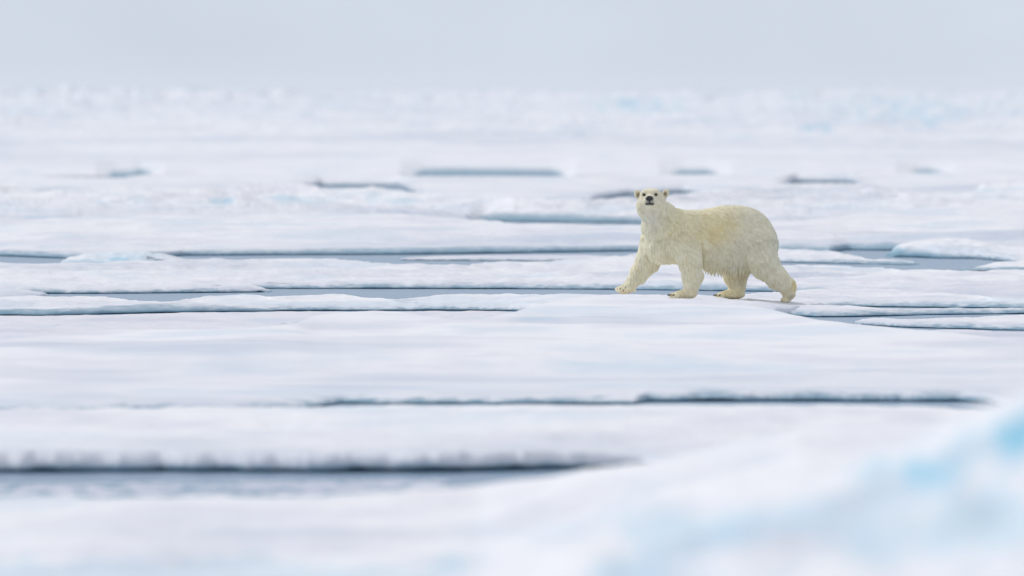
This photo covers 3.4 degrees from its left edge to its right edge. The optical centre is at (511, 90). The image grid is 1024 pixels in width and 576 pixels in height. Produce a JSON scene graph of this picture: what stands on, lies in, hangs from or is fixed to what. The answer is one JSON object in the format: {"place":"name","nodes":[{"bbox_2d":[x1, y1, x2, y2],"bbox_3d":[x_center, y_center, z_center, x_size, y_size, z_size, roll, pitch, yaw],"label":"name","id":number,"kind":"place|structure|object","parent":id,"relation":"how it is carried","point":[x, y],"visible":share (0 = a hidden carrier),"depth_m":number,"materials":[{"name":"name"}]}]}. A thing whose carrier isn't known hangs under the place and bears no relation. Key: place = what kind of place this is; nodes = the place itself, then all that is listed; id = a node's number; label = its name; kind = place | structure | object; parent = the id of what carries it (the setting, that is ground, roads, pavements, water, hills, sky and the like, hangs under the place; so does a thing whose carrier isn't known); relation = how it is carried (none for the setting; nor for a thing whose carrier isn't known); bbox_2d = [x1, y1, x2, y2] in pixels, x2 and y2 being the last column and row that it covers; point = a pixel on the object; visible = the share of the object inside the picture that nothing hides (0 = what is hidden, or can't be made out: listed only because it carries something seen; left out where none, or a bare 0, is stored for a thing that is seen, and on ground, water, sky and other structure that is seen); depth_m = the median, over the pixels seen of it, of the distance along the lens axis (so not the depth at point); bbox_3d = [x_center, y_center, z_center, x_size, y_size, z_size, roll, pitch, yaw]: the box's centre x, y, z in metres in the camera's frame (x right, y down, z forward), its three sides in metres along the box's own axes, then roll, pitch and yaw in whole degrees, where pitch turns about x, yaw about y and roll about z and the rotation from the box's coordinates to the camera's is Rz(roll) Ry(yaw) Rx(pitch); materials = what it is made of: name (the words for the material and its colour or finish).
{"place":"outdoors","nodes":[
{"label":"outdoors","id":0,"kind":"place"},
{"bbox_2d":[0,82,1023,177],"bbox_3d":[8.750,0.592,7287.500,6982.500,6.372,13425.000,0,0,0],"label":"ice field","id":1,"kind":"structure","parent":0,"point":[67,130],"depth_m":1082.74,"materials":[{"name":"white ice"}]},
{"bbox_2d":[0,92,1023,497],"bbox_3d":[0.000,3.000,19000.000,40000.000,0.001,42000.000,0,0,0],"label":"water","id":2,"kind":"structure","parent":0,"point":[452,478],"depth_m":223.75,"materials":[{"name":"grey liquid"}]},
{"bbox_2d":[0,285,52,296],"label":"ice floe","id":3,"kind":"object","parent":2,"relation":"on","point":[10,291],"visible":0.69,"depth_m":245.37,"materials":[{"name":"white ice"}]},
{"bbox_2d":[60,250,182,262],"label":"ice hummock","id":4,"kind":"object","parent":2,"relation":"on","point":[125,255],"visible":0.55,"depth_m":293.77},
{"bbox_2d":[0,273,272,293],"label":"ice floe","id":5,"kind":"object","parent":2,"relation":"on","point":[48,284],"visible":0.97,"depth_m":254.72,"materials":[{"name":"white ice"}]},
{"bbox_2d":[0,480,447,496],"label":"ice floe","id":6,"kind":"object","parent":2,"relation":"on","point":[251,489],"visible":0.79,"depth_m":128.24,"materials":[{"name":"white ice"}]},
{"bbox_2d":[0,311,512,333],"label":"ice floe","id":7,"kind":"object","parent":2,"relation":"on","point":[40,322],"visible":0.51,"depth_m":220.05,"materials":[{"name":"white ice"}]},
{"bbox_2d":[0,423,938,575],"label":"ice floe","id":8,"kind":"object","parent":2,"relation":"on","point":[454,531],"visible":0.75,"depth_m":102.72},
{"bbox_2d":[0,405,972,471],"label":"ice floe","id":9,"kind":"object","parent":2,"relation":"on","point":[362,438],"visible":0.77,"depth_m":141.70,"materials":[{"name":"white ice"}]},
{"bbox_2d":[399,254,610,260],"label":"ice floe","id":10,"kind":"object","parent":2,"relation":"on","point":[535,257],"visible":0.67,"depth_m":303.65,"materials":[{"name":"white ice"}]},
{"bbox_2d":[0,296,1023,408],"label":"ice floe","id":11,"kind":"object","parent":2,"relation":"on","point":[608,350],"visible":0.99,"depth_m":179.82,"materials":[{"name":"white ice"}]},
{"bbox_2d":[0,200,1023,258],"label":"ice floe","id":12,"kind":"object","parent":2,"relation":"on","point":[1001,223],"visible":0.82,"depth_m":330.47,"materials":[{"name":"white ice"}]},
{"bbox_2d":[0,179,1023,222],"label":"ice floe","id":13,"kind":"object","parent":2,"relation":"on","point":[771,203],"visible":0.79,"depth_m":399.40,"materials":[{"name":"white ice"}]},
{"bbox_2d":[0,172,1023,199],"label":"ice floe","id":14,"kind":"object","parent":2,"relation":"on","point":[594,187],"visible":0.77,"depth_m":519.63,"materials":[{"name":"white ice"}]},
{"bbox_2d":[0,289,1023,315],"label":"ice floe","id":15,"kind":"object","parent":2,"relation":"on","point":[30,305],"visible":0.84,"depth_m":235.04,"materials":[{"name":"white ice"}]},
{"bbox_2d":[615,188,796,302],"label":"polar bear","id":16,"kind":"object","parent":15,"relation":"on","point":[735,246],"visible":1,"depth_m":231.73},
{"bbox_2d":[0,256,1023,280],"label":"ice floe","id":17,"kind":"object","parent":2,"relation":"on","point":[301,269],"visible":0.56,"depth_m":273.81,"materials":[{"name":"white ice"}]},
{"bbox_2d":[15,271,1023,291],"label":"ice floe","id":18,"kind":"object","parent":2,"relation":"on","point":[403,280],"visible":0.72,"depth_m":259.05,"materials":[{"name":"white ice"}]},
{"bbox_2d":[464,390,1023,575],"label":"ice hummock","id":19,"kind":"object","parent":2,"relation":"on","point":[945,498],"visible":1,"depth_m":65.75,"materials":[{"name":"white ice"}]},
{"bbox_2d":[608,249,919,264],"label":"ice floe","id":20,"kind":"object","parent":2,"relation":"on","point":[799,256],"visible":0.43,"depth_m":297.94,"materials":[{"name":"white ice"}]},
{"bbox_2d":[789,305,1023,316],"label":"ice floe","id":21,"kind":"object","parent":2,"relation":"on","point":[830,311],"visible":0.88,"depth_m":228.49,"materials":[{"name":"white ice"}]},
{"bbox_2d":[854,315,1023,330],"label":"ice floe","id":22,"kind":"object","parent":2,"relation":"on","point":[1009,322],"visible":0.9,"depth_m":216.33,"materials":[{"name":"white ice"}]},
{"bbox_2d":[858,281,1023,298],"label":"ice floe","id":23,"kind":"object","parent":2,"relation":"on","point":[1012,290],"visible":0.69,"depth_m":247.23,"materials":[{"name":"white ice"}]},
{"bbox_2d":[885,238,1023,260],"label":"ice hummock","id":24,"kind":"object","parent":2,"relation":"on","point":[965,248],"visible":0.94,"depth_m":306.15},
{"bbox_2d":[925,329,1023,340],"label":"ice floe","id":25,"kind":"object","parent":2,"relation":"on","point":[1016,336],"visible":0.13,"depth_m":207.57,"materials":[{"name":"white ice"}]},
{"bbox_2d":[956,260,1023,270],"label":"ice floe","id":26,"kind":"object","parent":2,"relation":"on","point":[1008,265],"visible":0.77,"depth_m":286.51,"materials":[{"name":"white ice"}]},
{"bbox_2d":[0,0,1023,91],"label":"sky","id":27,"kind":"structure","parent":0,"point":[299,45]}
]}

